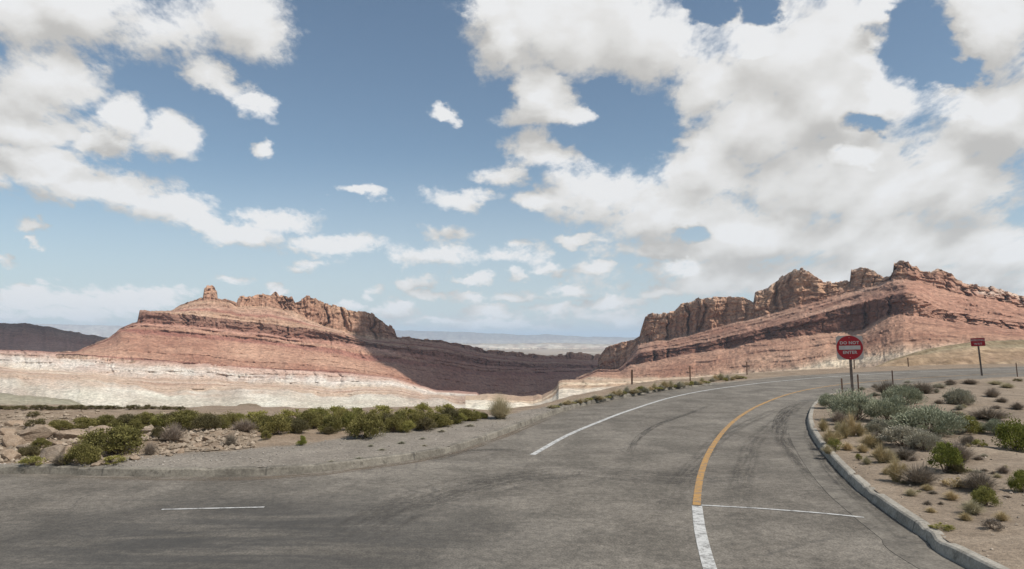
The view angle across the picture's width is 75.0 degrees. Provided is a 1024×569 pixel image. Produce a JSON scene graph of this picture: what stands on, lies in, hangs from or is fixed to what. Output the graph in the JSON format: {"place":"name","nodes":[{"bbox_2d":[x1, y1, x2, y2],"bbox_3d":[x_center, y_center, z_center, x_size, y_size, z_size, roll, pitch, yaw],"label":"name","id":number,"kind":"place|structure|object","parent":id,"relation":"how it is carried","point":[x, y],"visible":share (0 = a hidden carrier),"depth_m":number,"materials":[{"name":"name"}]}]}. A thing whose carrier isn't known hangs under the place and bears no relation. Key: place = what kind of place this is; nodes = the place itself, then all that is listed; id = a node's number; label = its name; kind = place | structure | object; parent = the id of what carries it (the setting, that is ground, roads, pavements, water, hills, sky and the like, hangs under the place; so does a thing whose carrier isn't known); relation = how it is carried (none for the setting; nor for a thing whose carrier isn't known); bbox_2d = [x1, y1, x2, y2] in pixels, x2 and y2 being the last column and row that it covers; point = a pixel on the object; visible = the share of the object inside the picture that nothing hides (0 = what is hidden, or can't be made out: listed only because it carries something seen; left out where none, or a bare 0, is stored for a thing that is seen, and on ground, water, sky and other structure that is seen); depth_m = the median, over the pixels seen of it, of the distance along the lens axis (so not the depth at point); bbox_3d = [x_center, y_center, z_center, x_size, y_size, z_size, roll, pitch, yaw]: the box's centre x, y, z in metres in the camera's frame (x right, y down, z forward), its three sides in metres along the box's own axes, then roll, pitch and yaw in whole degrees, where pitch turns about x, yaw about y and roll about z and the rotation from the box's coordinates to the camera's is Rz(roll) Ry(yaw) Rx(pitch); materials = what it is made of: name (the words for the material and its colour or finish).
{"place":"outdoors","nodes":[
{"label":"outdoors","id":0,"kind":"place"},
{"bbox_2d":[0,392,82,404],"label":"mound","id":1,"kind":"object","parent":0,"point":[8,399],"visible":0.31,"depth_m":318.50,"materials":[{"name":"stone"}]},
{"bbox_2d":[0,323,106,351],"bbox_3d":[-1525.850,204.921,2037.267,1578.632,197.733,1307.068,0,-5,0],"label":"hill","id":2,"kind":"structure","parent":0,"point":[23,336],"depth_m":1657.99,"materials":[{"name":"stone"}]},
{"bbox_2d":[33,324,123,337],"bbox_3d":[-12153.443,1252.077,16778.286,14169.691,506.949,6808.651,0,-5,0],"label":"hills","id":3,"kind":"structure","parent":0,"point":[107,331],"depth_m":15468.98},
{"bbox_2d":[0,350,478,408],"bbox_3d":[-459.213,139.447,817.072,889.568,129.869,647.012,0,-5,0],"label":"badlands","id":4,"kind":"structure","parent":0,"point":[143,382],"depth_m":711.28,"materials":[{"name":"stone"}]},
{"bbox_2d":[55,285,599,395],"bbox_3d":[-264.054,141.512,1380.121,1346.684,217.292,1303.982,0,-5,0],"label":"mesa","id":5,"kind":"structure","parent":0,"point":[274,330],"depth_m":950.97,"materials":[{"name":"stone"}]},
{"bbox_2d":[0,367,1023,568],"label":"road","id":6,"kind":"structure","parent":0,"point":[616,492],"depth_m":9.99,"materials":[{"name":"asphalt"}]},
{"bbox_2d":[156,426,530,479],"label":"kerb dirt","id":7,"kind":"structure","parent":6,"relation":"on","point":[370,467],"depth_m":13.00,"materials":[{"name":"brown"}]},
{"bbox_2d":[0,382,732,476],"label":"kerb","id":8,"kind":"structure","parent":6,"relation":"on","point":[215,471],"depth_m":12.47,"materials":[{"name":"concrete"}]},
{"bbox_2d":[692,506,716,568],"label":"white line","id":9,"kind":"object","parent":6,"relation":"on","point":[705,552],"visible":1,"depth_m":8.33,"materials":[{"name":"paint"}]},
{"bbox_2d":[530,369,999,454],"bbox_3d":[28.236,5.991,42.772,78.817,0.001,11.147,4,-6,-38],"label":"edge line","id":10,"kind":"object","parent":6,"relation":"on","point":[551,443],"visible":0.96,"depth_m":20.48,"materials":[{"name":"white paint"}]},
{"bbox_2d":[703,505,863,517],"bbox_3d":[3.971,3.295,9.723,2.339,0.001,0.140,-2,-5,19],"label":"stop line","id":11,"kind":"object","parent":6,"relation":"on","point":[782,509],"visible":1,"depth_m":9.79,"materials":[{"name":"white paint"}]},
{"bbox_2d":[693,373,1015,504],"bbox_3d":[26.115,5.507,36.837,70.486,0.001,10.403,4,-6,-41],"label":"line","id":12,"kind":"object","parent":6,"relation":"on","point":[698,486],"visible":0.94,"depth_m":14.09,"materials":[{"name":"yellow paint"}]},
{"bbox_2d":[788,397,965,568],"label":"gutter","id":13,"kind":"object","parent":6,"relation":"on","point":[898,539],"visible":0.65,"depth_m":9.95,"materials":[{"name":"concrete"}]},
{"bbox_2d":[807,393,1009,568],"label":"kerb","id":14,"kind":"structure","parent":6,"relation":"on","point":[965,557],"depth_m":8.98,"materials":[{"name":"concrete"}]},
{"bbox_2d":[0,364,1023,467],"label":"verge","id":15,"kind":"structure","parent":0,"point":[286,441],"depth_m":16.25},
{"bbox_2d":[1,449,20,459],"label":"boulder","id":16,"kind":"object","parent":15,"relation":"on","point":[9,454],"visible":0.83,"depth_m":13.13,"materials":[{"name":"stone"}]},
{"bbox_2d":[1,435,23,446],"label":"boulder","id":17,"kind":"object","parent":15,"relation":"on","point":[11,440],"visible":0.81,"depth_m":14.51,"materials":[{"name":"stone"}]},
{"bbox_2d":[17,443,41,456],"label":"shrub","id":18,"kind":"object","parent":15,"relation":"on","point":[29,450],"visible":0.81,"depth_m":13.47,"materials":[{"name":"green plant"}]},
{"bbox_2d":[18,455,48,465],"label":"weed","id":19,"kind":"object","parent":15,"relation":"on","point":[35,459],"visible":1,"depth_m":12.48,"materials":[{"name":"green plant"}]},
{"bbox_2d":[23,418,47,426],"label":"shrub","id":20,"kind":"object","parent":15,"relation":"on","point":[33,422],"visible":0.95,"depth_m":17.61,"materials":[{"name":"green plant"}]},
{"bbox_2d":[17,426,56,440],"bbox_3d":[-10.822,3.450,15.228,0.853,0.435,0.584,-5,-2,-22],"label":"boulder","id":21,"kind":"object","parent":15,"relation":"on","point":[32,433],"visible":0.79,"depth_m":15.02,"materials":[{"name":"stone"}]},
{"bbox_2d":[30,437,51,448],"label":"shrub","id":22,"kind":"object","parent":15,"relation":"on","point":[40,442],"visible":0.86,"depth_m":14.19,"materials":[{"name":"green plant"}]},
{"bbox_2d":[40,444,64,460],"bbox_3d":[-9.155,3.390,13.258,0.439,0.401,0.432,1,-5,-17],"label":"boulder","id":23,"kind":"object","parent":15,"relation":"on","point":[48,452],"visible":0.55,"depth_m":13.20,"materials":[{"name":"stone"}]},
{"bbox_2d":[47,417,71,429],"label":"shrub","id":24,"kind":"object","parent":15,"relation":"on","point":[58,424],"visible":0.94,"depth_m":16.99,"materials":[{"name":"green plant"}]},
{"bbox_2d":[49,451,71,465],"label":"dry shrub","id":25,"kind":"object","parent":15,"relation":"on","point":[56,462],"visible":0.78,"depth_m":12.51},
{"bbox_2d":[53,430,86,439],"bbox_3d":[-10.154,3.506,15.345,0.679,0.331,0.455,3,-6,-34],"label":"boulder","id":26,"kind":"object","parent":15,"relation":"on","point":[65,434],"visible":0.59,"depth_m":15.19,"materials":[{"name":"stone"}]},
{"bbox_2d":[58,439,103,464],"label":"shrub","id":27,"kind":"object","parent":15,"relation":"on","point":[84,453],"visible":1,"depth_m":12.56,"materials":[{"name":"green plant"}]},
{"bbox_2d":[65,416,99,428],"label":"shrub","id":28,"kind":"object","parent":15,"relation":"on","point":[81,422],"visible":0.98,"depth_m":17.24,"materials":[{"name":"green plant"}]},
{"bbox_2d":[95,414,115,425],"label":"shrub","id":29,"kind":"object","parent":15,"relation":"on","point":[105,419],"visible":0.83,"depth_m":17.78,"materials":[{"name":"green plant"}]},
{"bbox_2d":[71,423,147,454],"bbox_3d":[-8.356,3.232,13.881,1.459,0.704,1.304,2,-5,-24],"label":"shrub","id":30,"kind":"object","parent":15,"relation":"on","point":[119,438],"visible":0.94,"depth_m":13.75,"materials":[{"name":"green plant"}]},
{"bbox_2d":[103,455,128,464],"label":"weed","id":31,"kind":"object","parent":15,"relation":"on","point":[114,457],"visible":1,"depth_m":12.66,"materials":[{"name":"green plant"}]},
{"bbox_2d":[111,413,143,426],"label":"shrub","id":32,"kind":"object","parent":15,"relation":"on","point":[127,417],"visible":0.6,"depth_m":16.87,"materials":[{"name":"green plant"}]},
{"bbox_2d":[0,409,257,462],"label":"rubble","id":33,"kind":"object","parent":15,"relation":"on","point":[174,446],"visible":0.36,"depth_m":14.97,"materials":[{"name":"stone"}]},
{"bbox_2d":[122,417,148,428],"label":"shrub","id":34,"kind":"object","parent":15,"relation":"on","point":[136,422],"visible":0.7,"depth_m":16.75,"materials":[{"name":"green plant"}]},
{"bbox_2d":[132,411,155,424],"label":"shrub","id":35,"kind":"object","parent":15,"relation":"on","point":[144,417],"visible":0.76,"depth_m":17.10,"materials":[{"name":"green plant"}]},
{"bbox_2d":[141,442,158,454],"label":"dry shrub","id":36,"kind":"object","parent":15,"relation":"on","point":[149,449],"visible":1,"depth_m":13.51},
{"bbox_2d":[149,425,164,438],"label":"shrub","id":37,"kind":"object","parent":15,"relation":"on","point":[156,432],"visible":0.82,"depth_m":15.03,"materials":[{"name":"green plant"}]},
{"bbox_2d":[148,411,171,426],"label":"shrub","id":38,"kind":"object","parent":15,"relation":"on","point":[154,421],"visible":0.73,"depth_m":16.98,"materials":[{"name":"green plant"}]},
{"bbox_2d":[158,422,187,441],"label":"dry shrub","id":39,"kind":"object","parent":15,"relation":"on","point":[173,433],"visible":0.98,"depth_m":14.93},
{"bbox_2d":[159,408,198,428],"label":"shrub","id":40,"kind":"object","parent":15,"relation":"on","point":[184,417],"visible":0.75,"depth_m":16.94,"materials":[{"name":"green plant"}]},
{"bbox_2d":[190,412,225,430],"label":"shrub","id":41,"kind":"object","parent":15,"relation":"on","point":[207,421],"visible":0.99,"depth_m":16.64,"materials":[{"name":"green plant"}]},
{"bbox_2d":[216,411,240,424],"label":"shrub","id":42,"kind":"object","parent":15,"relation":"on","point":[231,417],"visible":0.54,"depth_m":18.31,"materials":[{"name":"green plant"}]},
{"bbox_2d":[228,417,258,431],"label":"dry shrub","id":43,"kind":"object","parent":15,"relation":"on","point":[246,426],"visible":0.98,"depth_m":17.01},
{"bbox_2d":[258,412,293,435],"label":"shrub","id":44,"kind":"object","parent":15,"relation":"on","point":[279,422],"visible":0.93,"depth_m":16.13,"materials":[{"name":"green plant"}]},
{"bbox_2d":[288,416,309,432],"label":"shrub","id":45,"kind":"object","parent":15,"relation":"on","point":[300,425],"visible":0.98,"depth_m":16.43,"materials":[{"name":"green plant"}]},
{"bbox_2d":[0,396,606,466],"bbox_3d":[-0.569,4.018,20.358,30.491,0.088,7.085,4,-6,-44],"label":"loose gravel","id":46,"kind":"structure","parent":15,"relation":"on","point":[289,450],"depth_m":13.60,"materials":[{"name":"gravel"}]},
{"bbox_2d":[296,410,322,430],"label":"shrub","id":47,"kind":"object","parent":15,"relation":"on","point":[305,415],"visible":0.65,"depth_m":17.82,"materials":[{"name":"green plant"}]},
{"bbox_2d":[316,413,344,433],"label":"shrub","id":48,"kind":"object","parent":15,"relation":"on","point":[334,422],"visible":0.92,"depth_m":17.00,"materials":[{"name":"green plant"}]},
{"bbox_2d":[339,411,358,429],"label":"shrub","id":49,"kind":"object","parent":15,"relation":"on","point":[348,418],"visible":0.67,"depth_m":17.47,"materials":[{"name":"green plant"}]},
{"bbox_2d":[343,410,387,438],"bbox_3d":[-3.530,3.353,15.960,1.056,0.715,1.123,0,-5,6],"label":"shrub","id":50,"kind":"object","parent":15,"relation":"on","point":[365,422],"visible":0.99,"depth_m":15.72,"materials":[{"name":"green plant"}]},
{"bbox_2d":[369,404,394,413],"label":"shrub","id":51,"kind":"object","parent":15,"relation":"on","point":[386,409],"visible":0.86,"depth_m":20.48,"materials":[{"name":"green plant"}]},
{"bbox_2d":[382,413,405,432],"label":"shrub","id":52,"kind":"object","parent":15,"relation":"on","point":[395,423],"visible":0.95,"depth_m":16.88,"materials":[{"name":"green plant"}]},
{"bbox_2d":[400,420,415,432],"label":"shrub","id":53,"kind":"object","parent":15,"relation":"on","point":[409,425],"visible":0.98,"depth_m":16.88,"materials":[{"name":"green plant"}]},
{"bbox_2d":[403,407,432,428],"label":"shrub","id":54,"kind":"object","parent":15,"relation":"on","point":[416,416],"visible":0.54,"depth_m":17.41,"materials":[{"name":"green plant"}]},
{"bbox_2d":[413,402,433,414],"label":"shrub","id":55,"kind":"object","parent":15,"relation":"on","point":[424,406],"visible":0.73,"depth_m":20.34,"materials":[{"name":"green plant"}]},
{"bbox_2d":[415,416,437,431],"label":"shrub","id":56,"kind":"object","parent":15,"relation":"on","point":[423,422],"visible":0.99,"depth_m":17.14,"materials":[{"name":"green plant"}]},
{"bbox_2d":[431,412,447,427],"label":"shrub","id":57,"kind":"object","parent":15,"relation":"on","point":[439,421],"visible":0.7,"depth_m":17.80,"materials":[{"name":"green plant"}]},
{"bbox_2d":[440,405,463,423],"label":"shrub","id":58,"kind":"object","parent":15,"relation":"on","point":[447,411],"visible":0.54,"depth_m":18.43,"materials":[{"name":"green plant"}]},
{"bbox_2d":[485,392,514,418],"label":"dry shrub","id":59,"kind":"object","parent":15,"relation":"on","point":[499,410],"visible":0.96,"depth_m":19.62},
{"bbox_2d":[631,358,908,383],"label":"wire fence","id":60,"kind":"object","parent":15,"relation":"on","point":[734,368],"visible":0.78,"depth_m":41.06,"materials":[{"name":"metal"}]},
{"bbox_2d":[0,0,1023,336],"label":"sky","id":61,"kind":"structure","parent":0,"point":[583,168],"materials":[{"name":"blue"}]},
{"bbox_2d":[395,330,636,343],"bbox_3d":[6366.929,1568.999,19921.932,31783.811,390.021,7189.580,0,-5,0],"label":"hills","id":62,"kind":"structure","parent":0,"point":[473,338],"depth_m":18141.47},
{"bbox_2d":[459,343,613,348],"bbox_3d":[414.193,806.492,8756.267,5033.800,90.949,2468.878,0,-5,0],"label":"hills","id":63,"kind":"structure","parent":0,"point":[544,346],"depth_m":7960.22,"materials":[{"name":"stone"}]},
{"bbox_2d":[483,349,604,355],"bbox_3d":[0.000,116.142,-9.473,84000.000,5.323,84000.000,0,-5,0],"label":"ground","id":64,"kind":"structure","parent":0,"point":[548,352],"depth_m":6232.72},
{"bbox_2d":[465,366,835,409],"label":"bluff","id":65,"kind":"structure","parent":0,"point":[564,389],"depth_m":314.00,"materials":[{"name":"stone"}]},
{"bbox_2d":[576,260,1023,379],"bbox_3d":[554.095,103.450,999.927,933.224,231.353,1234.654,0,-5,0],"label":"butte","id":66,"kind":"object","parent":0,"point":[795,319],"visible":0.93,"depth_m":780.77,"materials":[{"name":"stone"}]},
{"bbox_2d":[813,376,1023,568],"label":"island","id":67,"kind":"structure","parent":0,"point":[979,538],"depth_m":11.16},
{"bbox_2d":[817,392,837,407],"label":"sagebrush","id":68,"kind":"object","parent":67,"relation":"on","point":[823,399],"visible":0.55,"depth_m":22.60,"materials":[{"name":"green plant"}]},
{"bbox_2d":[819,425,843,442],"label":"grass tuft","id":69,"kind":"object","parent":67,"relation":"on","point":[829,435],"visible":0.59,"depth_m":14.95,"materials":[{"name":"plant"}]},
{"bbox_2d":[826,437,843,450],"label":"weed","id":70,"kind":"object","parent":67,"relation":"on","point":[834,443],"visible":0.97,"depth_m":14.11,"materials":[{"name":"green plant"}]},
{"bbox_2d":[828,409,848,423],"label":"dry shrub","id":71,"kind":"object","parent":67,"relation":"on","point":[837,416],"visible":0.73,"depth_m":18.25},
{"bbox_2d":[836,418,853,438],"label":"grass tuft","id":72,"kind":"object","parent":67,"relation":"on","point":[844,430],"visible":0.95,"depth_m":15.88,"materials":[{"name":"plant"}]},
{"bbox_2d":[836,335,863,394],"bbox_3d":[13.372,3.408,26.312,0.945,2.778,0.119,-4,-6,27],"label":"road sign","id":73,"kind":"object","parent":67,"relation":"on","point":[850,348],"visible":0.98,"depth_m":26.32,"materials":[{"name":"red metal"}]},
{"bbox_2d":[826,384,884,419],"bbox_3d":[9.750,3.401,19.160,1.754,1.072,1.450,1,-5,-7],"label":"sagebrush","id":74,"kind":"object","parent":67,"relation":"on","point":[850,403],"visible":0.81,"depth_m":19.02,"materials":[{"name":"green plant"}]},
{"bbox_2d":[844,413,870,435],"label":"grass tuft","id":75,"kind":"object","parent":67,"relation":"on","point":[851,422],"visible":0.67,"depth_m":16.11,"materials":[{"name":"plant"}]},
{"bbox_2d":[855,430,880,447],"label":"grass tuft","id":76,"kind":"object","parent":67,"relation":"on","point":[868,441],"visible":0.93,"depth_m":14.39,"materials":[{"name":"plant"}]},
{"bbox_2d":[863,416,893,433],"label":"sagebrush","id":77,"kind":"object","parent":67,"relation":"on","point":[873,425],"visible":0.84,"depth_m":16.23,"materials":[{"name":"grey plant"}]},
{"bbox_2d":[869,441,892,462],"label":"grass tuft","id":78,"kind":"object","parent":67,"relation":"on","point":[880,455],"visible":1,"depth_m":12.60,"materials":[{"name":"plant"}]},
{"bbox_2d":[869,379,900,392],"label":"dry shrub","id":79,"kind":"object","parent":67,"relation":"on","point":[884,387],"visible":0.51,"depth_m":25.66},
{"bbox_2d":[860,393,915,420],"bbox_3d":[10.356,3.375,18.358,1.325,0.872,1.425,2,-5,-25],"label":"sagebrush","id":80,"kind":"object","parent":67,"relation":"on","point":[894,406],"visible":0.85,"depth_m":18.14,"materials":[{"name":"green plant"}]},
{"bbox_2d":[883,455,905,481],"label":"grass tuft","id":81,"kind":"object","parent":67,"relation":"on","point":[894,468],"visible":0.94,"depth_m":11.05,"materials":[{"name":"plant"}]},
{"bbox_2d":[877,384,931,404],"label":"sagebrush","id":82,"kind":"object","parent":67,"relation":"on","point":[913,394],"visible":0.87,"depth_m":21.27,"materials":[{"name":"green plant"}]},
{"bbox_2d":[891,446,920,458],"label":"dry shrub","id":83,"kind":"object","parent":67,"relation":"on","point":[903,453],"visible":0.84,"depth_m":12.83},
{"bbox_2d":[873,424,942,447],"bbox_3d":[8.395,3.209,14.176,1.267,0.520,1.468,0,-5,5],"label":"sagebrush","id":84,"kind":"object","parent":67,"relation":"on","point":[896,434],"visible":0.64,"depth_m":14.06,"materials":[{"name":"grey plant"}]},
{"bbox_2d":[892,461,946,484],"bbox_3d":[6.585,3.055,10.824,0.834,0.389,0.759,3,-5,-29],"label":"dry shrub","id":85,"kind":"object","parent":67,"relation":"on","point":[915,476],"visible":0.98,"depth_m":10.75,"materials":[{"name":"plant"}]},
{"bbox_2d":[816,387,1023,562],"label":"pebbles","id":86,"kind":"object","parent":67,"relation":"on","point":[940,479],"visible":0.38,"depth_m":10.70,"materials":[{"name":"stone"}]},
{"bbox_2d":[899,428,945,451],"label":"sagebrush","id":87,"kind":"object","parent":67,"relation":"on","point":[914,439],"visible":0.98,"depth_m":13.40,"materials":[{"name":"grey plant"}]},
{"bbox_2d":[907,381,940,393],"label":"dry shrub","id":88,"kind":"object","parent":67,"relation":"on","point":[925,389],"visible":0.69,"depth_m":25.24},
{"bbox_2d":[879,402,975,436],"bbox_3d":[9.672,3.147,15.517,1.900,0.835,1.509,1,-5,-9],"label":"sagebrush","id":89,"kind":"object","parent":67,"relation":"on","point":[918,417],"visible":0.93,"depth_m":15.32,"materials":[{"name":"green plant"}]},
{"bbox_2d":[927,522,957,530],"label":"weed","id":90,"kind":"object","parent":67,"relation":"on","point":[948,526],"visible":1,"depth_m":8.30,"materials":[{"name":"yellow plant"}]},
{"bbox_2d":[925,440,967,472],"bbox_3d":[7.503,2.987,11.536,0.600,0.580,0.634,1,-5,-17],"label":"shrub","id":91,"kind":"object","parent":67,"relation":"on","point":[951,455],"visible":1,"depth_m":11.46,"materials":[{"name":"green plant"}]},
{"bbox_2d":[938,477,968,487],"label":"weed","id":92,"kind":"object","parent":67,"relation":"on","point":[944,481],"visible":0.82,"depth_m":10.53,"materials":[{"name":"plant"}]},
{"bbox_2d":[947,462,967,474],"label":"shrub","id":93,"kind":"object","parent":67,"relation":"on","point":[957,469],"visible":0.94,"depth_m":11.35,"materials":[{"name":"green plant"}]},
{"bbox_2d":[942,386,976,404],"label":"sagebrush","id":94,"kind":"object","parent":67,"relation":"on","point":[957,396],"visible":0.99,"depth_m":21.09,"materials":[{"name":"grey plant"}]},
{"bbox_2d":[945,438,978,461],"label":"dry shrub","id":95,"kind":"object","parent":67,"relation":"on","point":[966,454],"visible":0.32,"depth_m":12.20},
{"bbox_2d":[953,415,986,433],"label":"shrub","id":96,"kind":"object","parent":67,"relation":"on","point":[973,424],"visible":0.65,"depth_m":15.37,"materials":[{"name":"green plant"}]},
{"bbox_2d":[957,498,996,514],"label":"grass tuft","id":97,"kind":"object","parent":67,"relation":"on","point":[970,508],"visible":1,"depth_m":8.95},
{"bbox_2d":[970,338,985,375],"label":"road sign","id":98,"kind":"object","parent":67,"relation":"on","point":[977,342],"visible":0.96,"depth_m":45.78,"materials":[{"name":"red metal"}]},
{"bbox_2d":[955,469,1006,490],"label":"dry shrub","id":99,"kind":"object","parent":67,"relation":"on","point":[973,482],"visible":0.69,"depth_m":10.16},
{"bbox_2d":[970,485,1002,506],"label":"shrub","id":100,"kind":"object","parent":67,"relation":"on","point":[983,496],"visible":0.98,"depth_m":9.30,"materials":[{"name":"green plant"}]},
{"bbox_2d":[962,405,1021,419],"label":"dry shrub","id":101,"kind":"object","parent":67,"relation":"on","point":[983,414],"visible":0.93,"depth_m":18.19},
{"bbox_2d":[982,387,1001,396],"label":"dry shrub","id":102,"kind":"object","parent":67,"relation":"on","point":[993,392],"visible":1,"depth_m":23.57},
{"bbox_2d":[980,417,1004,434],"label":"sagebrush","id":103,"kind":"object","parent":67,"relation":"on","point":[990,425],"visible":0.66,"depth_m":15.13,"materials":[{"name":"green plant"}]},
{"bbox_2d":[979,518,1005,530],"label":"dry shrub","id":104,"kind":"object","parent":67,"relation":"on","point":[989,522],"visible":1,"depth_m":8.19,"materials":[{"name":"grey plant"}]},
{"bbox_2d":[991,413,1023,451],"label":"shrub","id":105,"kind":"object","parent":67,"relation":"on","point":[1006,432],"visible":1,"depth_m":13.33,"materials":[{"name":"green plant"}]},
{"bbox_2d":[1005,468,1023,492],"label":"shrub","id":106,"kind":"object","parent":67,"relation":"on","point":[1017,479],"visible":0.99,"depth_m":10.04,"materials":[{"name":"green plant"}]},
{"bbox_2d":[875,340,1023,371],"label":"bank","id":107,"kind":"structure","parent":0,"point":[1003,352],"depth_m":71.26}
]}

